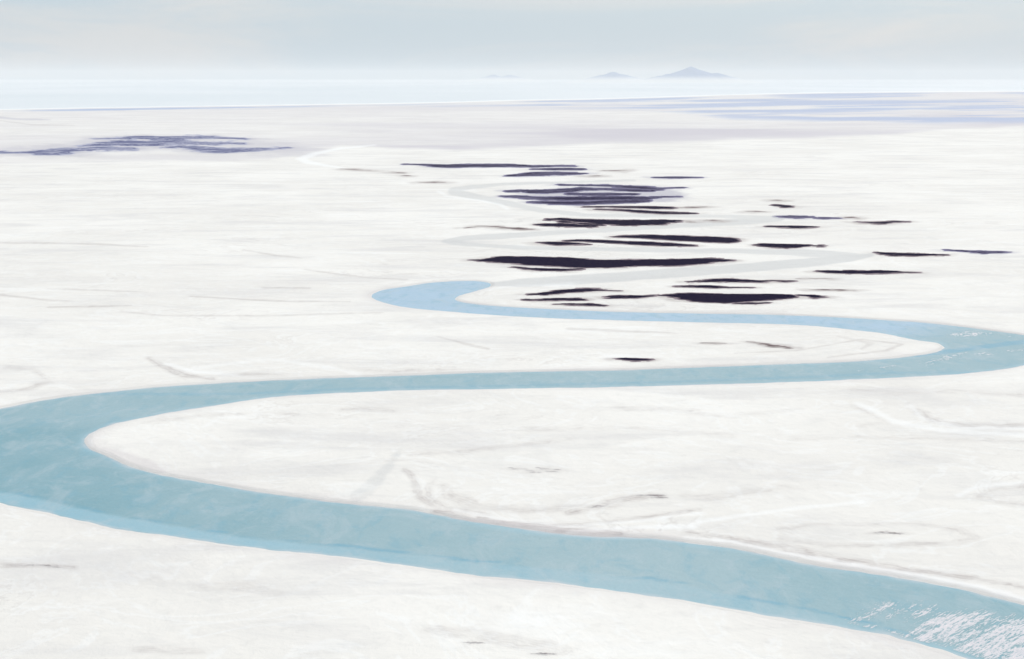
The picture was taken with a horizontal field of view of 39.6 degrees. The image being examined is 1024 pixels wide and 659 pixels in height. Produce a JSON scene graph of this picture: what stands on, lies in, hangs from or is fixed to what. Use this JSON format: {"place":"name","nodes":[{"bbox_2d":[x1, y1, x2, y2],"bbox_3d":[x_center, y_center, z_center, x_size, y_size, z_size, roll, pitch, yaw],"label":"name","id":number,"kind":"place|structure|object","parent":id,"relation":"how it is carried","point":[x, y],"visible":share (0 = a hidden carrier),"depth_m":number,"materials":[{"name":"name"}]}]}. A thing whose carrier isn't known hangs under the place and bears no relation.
{"place":"outdoors","nodes":[
{"label":"outdoors","id":0,"kind":"place"},
{"bbox_2d":[456,74,544,81],"bbox_3d":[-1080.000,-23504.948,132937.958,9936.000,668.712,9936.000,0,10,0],"label":"hill","id":1,"kind":"structure","parent":0,"point":[496,78],"depth_m":131423.56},
{"bbox_2d":[0,91,1023,658],"bbox_3d":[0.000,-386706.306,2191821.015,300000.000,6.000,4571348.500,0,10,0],"label":"salt flat","id":2,"kind":"structure","parent":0,"point":[146,267],"depth_m":1586.34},
{"bbox_2d":[16,564,58,566],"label":"mud patch","id":3,"kind":"object","parent":2,"relation":"on","point":[41,565],"visible":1,"depth_m":889.23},
{"bbox_2d":[0,134,292,155],"bbox_3d":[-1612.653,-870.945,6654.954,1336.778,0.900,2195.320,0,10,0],"label":"mud patch","id":4,"kind":"object","parent":2,"relation":"on","point":[186,142],"visible":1,"depth_m":6445.81,"materials":[{"name":"soil"}]},
{"bbox_2d":[340,168,370,170],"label":"mud patch","id":5,"kind":"object","parent":2,"relation":"on","point":[356,169],"visible":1,"depth_m":4750.34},
{"bbox_2d":[419,181,445,182],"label":"mud patch","id":6,"kind":"object","parent":2,"relation":"on","point":[432,182],"visible":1,"depth_m":4158.15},
{"bbox_2d":[400,163,576,167],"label":"mud patch","id":7,"kind":"object","parent":2,"relation":"on","point":[484,165],"visible":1,"depth_m":4960.85,"materials":[{"name":"soil"}]},
{"bbox_2d":[464,226,534,230],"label":"mud patch","id":8,"kind":"object","parent":2,"relation":"on","point":[513,228],"visible":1,"depth_m":2901.94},
{"bbox_2d":[508,467,560,472],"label":"mud patch","id":9,"kind":"object","parent":2,"relation":"on","point":[540,468],"visible":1,"depth_m":1106.88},
{"bbox_2d":[531,652,555,654],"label":"mud patch","id":10,"kind":"object","parent":2,"relation":"on","point":[540,653],"visible":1,"depth_m":752.81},
{"bbox_2d":[503,171,588,176],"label":"mud patch","id":11,"kind":"object","parent":2,"relation":"on","point":[550,173],"visible":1,"depth_m":4504.69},
{"bbox_2d":[520,297,588,300],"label":"mud patch","id":12,"kind":"object","parent":2,"relation":"on","point":[561,299],"visible":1,"depth_m":1955.84,"materials":[{"name":"black soil"}]},
{"bbox_2d":[529,168,587,170],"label":"mud patch","id":13,"kind":"object","parent":2,"relation":"on","point":[575,169],"visible":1,"depth_m":4752.99,"materials":[{"name":"soil"}]},
{"bbox_2d":[525,287,622,295],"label":"mud patch","id":14,"kind":"object","parent":2,"relation":"on","point":[574,290],"visible":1,"depth_m":2031.16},
{"bbox_2d":[552,303,609,306],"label":"mud patch","id":15,"kind":"object","parent":2,"relation":"on","point":[582,304],"visible":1,"depth_m":1913.51,"materials":[{"name":"grey soil"}]},
{"bbox_2d":[498,184,688,205],"bbox_3d":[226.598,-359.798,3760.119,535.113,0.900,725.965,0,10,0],"label":"mud patch","id":16,"kind":"object","parent":2,"relation":"on","point":[574,196],"visible":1,"depth_m":3695.33,"materials":[{"name":"soil"}]},
{"bbox_2d":[468,256,736,271],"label":"mud patch","id":17,"kind":"object","parent":2,"relation":"on","point":[575,264],"visible":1,"depth_m":2345.68,"materials":[{"name":"black soil"}]},
{"bbox_2d":[532,218,683,227],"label":"mud patch","id":18,"kind":"object","parent":2,"relation":"on","point":[576,223],"visible":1,"depth_m":2996.70,"materials":[{"name":"black soil"}]},
{"bbox_2d":[535,239,697,246],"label":"mud patch","id":19,"kind":"object","parent":2,"relation":"on","point":[573,242],"visible":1,"depth_m":2621.70,"materials":[{"name":"black soil"}]},
{"bbox_2d":[581,206,677,208],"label":"mud patch","id":20,"kind":"object","parent":2,"relation":"on","point":[650,207],"visible":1,"depth_m":3353.32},
{"bbox_2d":[601,294,659,298],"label":"mud patch","id":21,"kind":"object","parent":2,"relation":"on","point":[627,296],"visible":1,"depth_m":1980.88,"materials":[{"name":"black soil"}]},
{"bbox_2d":[612,357,654,361],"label":"mud patch","id":22,"kind":"object","parent":2,"relation":"on","point":[637,359],"visible":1,"depth_m":1538.58,"materials":[{"name":"black soil"}]},
{"bbox_2d":[593,208,699,214],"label":"mud patch","id":23,"kind":"object","parent":2,"relation":"on","point":[651,212],"visible":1,"depth_m":3248.49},
{"bbox_2d":[638,494,668,498],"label":"mud patch","id":24,"kind":"object","parent":2,"relation":"on","point":[657,496],"visible":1,"depth_m":1037.90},
{"bbox_2d":[609,234,741,243],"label":"mud patch","id":25,"kind":"object","parent":2,"relation":"on","point":[702,239],"visible":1,"depth_m":2701.95,"materials":[{"name":"soil"}]},
{"bbox_2d":[650,176,703,178],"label":"mud patch","id":26,"kind":"object","parent":2,"relation":"on","point":[675,177],"visible":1,"depth_m":4364.69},
{"bbox_2d":[678,206,707,207],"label":"mud patch","id":27,"kind":"object","parent":2,"relation":"on","point":[693,207],"visible":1,"depth_m":3354.16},
{"bbox_2d":[683,219,723,222],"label":"mud patch","id":28,"kind":"object","parent":2,"relation":"on","point":[686,221],"visible":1,"depth_m":3044.88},
{"bbox_2d":[700,342,726,343],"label":"mud patch","id":29,"kind":"object","parent":2,"relation":"on","point":[712,343],"visible":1,"depth_m":1633.81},
{"bbox_2d":[672,285,755,288],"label":"mud patch","id":30,"kind":"object","parent":2,"relation":"on","point":[701,286],"visible":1,"depth_m":2077.22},
{"bbox_2d":[657,292,799,304],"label":"mud patch","id":31,"kind":"object","parent":2,"relation":"on","point":[742,299],"visible":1,"depth_m":1971.01,"materials":[{"name":"black soil"}]},
{"bbox_2d":[684,278,797,282],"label":"mud patch","id":32,"kind":"object","parent":2,"relation":"on","point":[725,280],"visible":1,"depth_m":2135.18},
{"bbox_2d":[746,341,793,348],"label":"mud patch","id":33,"kind":"object","parent":2,"relation":"on","point":[773,346],"visible":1,"depth_m":1619.71,"materials":[{"name":"grey soil"}]},
{"bbox_2d":[751,243,812,248],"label":"mud patch","id":34,"kind":"object","parent":2,"relation":"on","point":[779,246],"visible":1,"depth_m":2584.48,"materials":[{"name":"black soil"}]},
{"bbox_2d":[769,204,795,207],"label":"mud patch","id":35,"kind":"object","parent":2,"relation":"on","point":[783,206],"visible":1,"depth_m":3400.55,"materials":[{"name":"grey soil"}]},
{"bbox_2d":[763,225,820,228],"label":"mud patch","id":36,"kind":"object","parent":2,"relation":"on","point":[791,226],"visible":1,"depth_m":2917.73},
{"bbox_2d":[776,215,814,218],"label":"mud patch","id":37,"kind":"object","parent":2,"relation":"on","point":[795,216],"visible":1,"depth_m":3132.27,"materials":[{"name":"grey soil"}]},
{"bbox_2d":[795,294,829,298],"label":"mud patch","id":38,"kind":"object","parent":2,"relation":"on","point":[812,296],"visible":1,"depth_m":1985.64,"materials":[{"name":"black soil"}]},
{"bbox_2d":[795,278,831,278],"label":"mud patch","id":39,"kind":"object","parent":2,"relation":"on","point":[814,278],"visible":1,"depth_m":2163.79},
{"bbox_2d":[813,244,827,247],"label":"mud patch","id":40,"kind":"object","parent":2,"relation":"on","point":[820,245],"visible":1,"depth_m":2587.93,"materials":[{"name":"grey soil"}]},
{"bbox_2d":[812,217,842,219],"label":"mud patch","id":41,"kind":"object","parent":2,"relation":"on","point":[824,218],"visible":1,"depth_m":3090.22,"materials":[{"name":"soil"}]},
{"bbox_2d":[809,289,855,290],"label":"mud patch","id":42,"kind":"object","parent":2,"relation":"on","point":[832,290],"visible":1,"depth_m":2042.15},
{"bbox_2d":[813,270,921,274],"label":"mud patch","id":43,"kind":"object","parent":2,"relation":"on","point":[870,272],"visible":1,"depth_m":2229.75,"materials":[{"name":"black soil"}]},
{"bbox_2d":[854,220,911,224],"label":"mud patch","id":44,"kind":"object","parent":2,"relation":"on","point":[881,222],"visible":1,"depth_m":3005.05,"materials":[{"name":"grey soil"}]},
{"bbox_2d":[874,531,903,534],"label":"mud patch","id":45,"kind":"object","parent":2,"relation":"on","point":[893,533],"visible":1,"depth_m":953.12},
{"bbox_2d":[872,251,949,256],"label":"mud patch","id":46,"kind":"object","parent":2,"relation":"on","point":[896,254],"visible":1,"depth_m":2454.94,"materials":[{"name":"black soil"}]},
{"bbox_2d":[942,249,1010,253],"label":"mud patch","id":47,"kind":"object","parent":2,"relation":"on","point":[982,251],"visible":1,"depth_m":2499.27,"materials":[{"name":"grey soil"}]},
{"bbox_2d":[0,281,1023,658],"bbox_3d":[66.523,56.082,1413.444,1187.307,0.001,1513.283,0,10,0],"label":"river","id":48,"kind":"structure","parent":0,"point":[50,461],"depth_m":1005.99,"materials":[{"name":"liquid"}]},
{"bbox_2d":[837,592,1023,658],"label":"foam","id":49,"kind":"object","parent":48,"relation":"on","point":[975,645],"visible":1,"depth_m":784.34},
{"bbox_2d":[853,321,1022,370],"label":"foam","id":50,"kind":"object","parent":48,"relation":"on","point":[955,334],"visible":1,"depth_m":1579.83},
{"bbox_2d":[0,79,1023,108],"bbox_3d":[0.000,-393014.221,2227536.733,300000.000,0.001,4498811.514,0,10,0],"label":"sea","id":51,"kind":"structure","parent":0,"point":[46,93],"depth_m":39146.12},
{"bbox_2d":[0,0,1023,78],"label":"sky","id":52,"kind":"structure","parent":0,"point":[40,39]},
{"bbox_2d":[560,72,641,82],"bbox_3d":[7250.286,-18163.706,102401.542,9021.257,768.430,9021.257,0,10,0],"label":"hill","id":53,"kind":"structure","parent":0,"point":[613,77],"depth_m":100622.83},
{"bbox_2d":[620,67,764,82],"bbox_3d":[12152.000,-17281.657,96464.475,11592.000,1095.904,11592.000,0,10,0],"label":"hill","id":54,"kind":"structure","parent":0,"point":[691,75],"depth_m":94533.86,"materials":[{"name":"white snow"}]}
]}

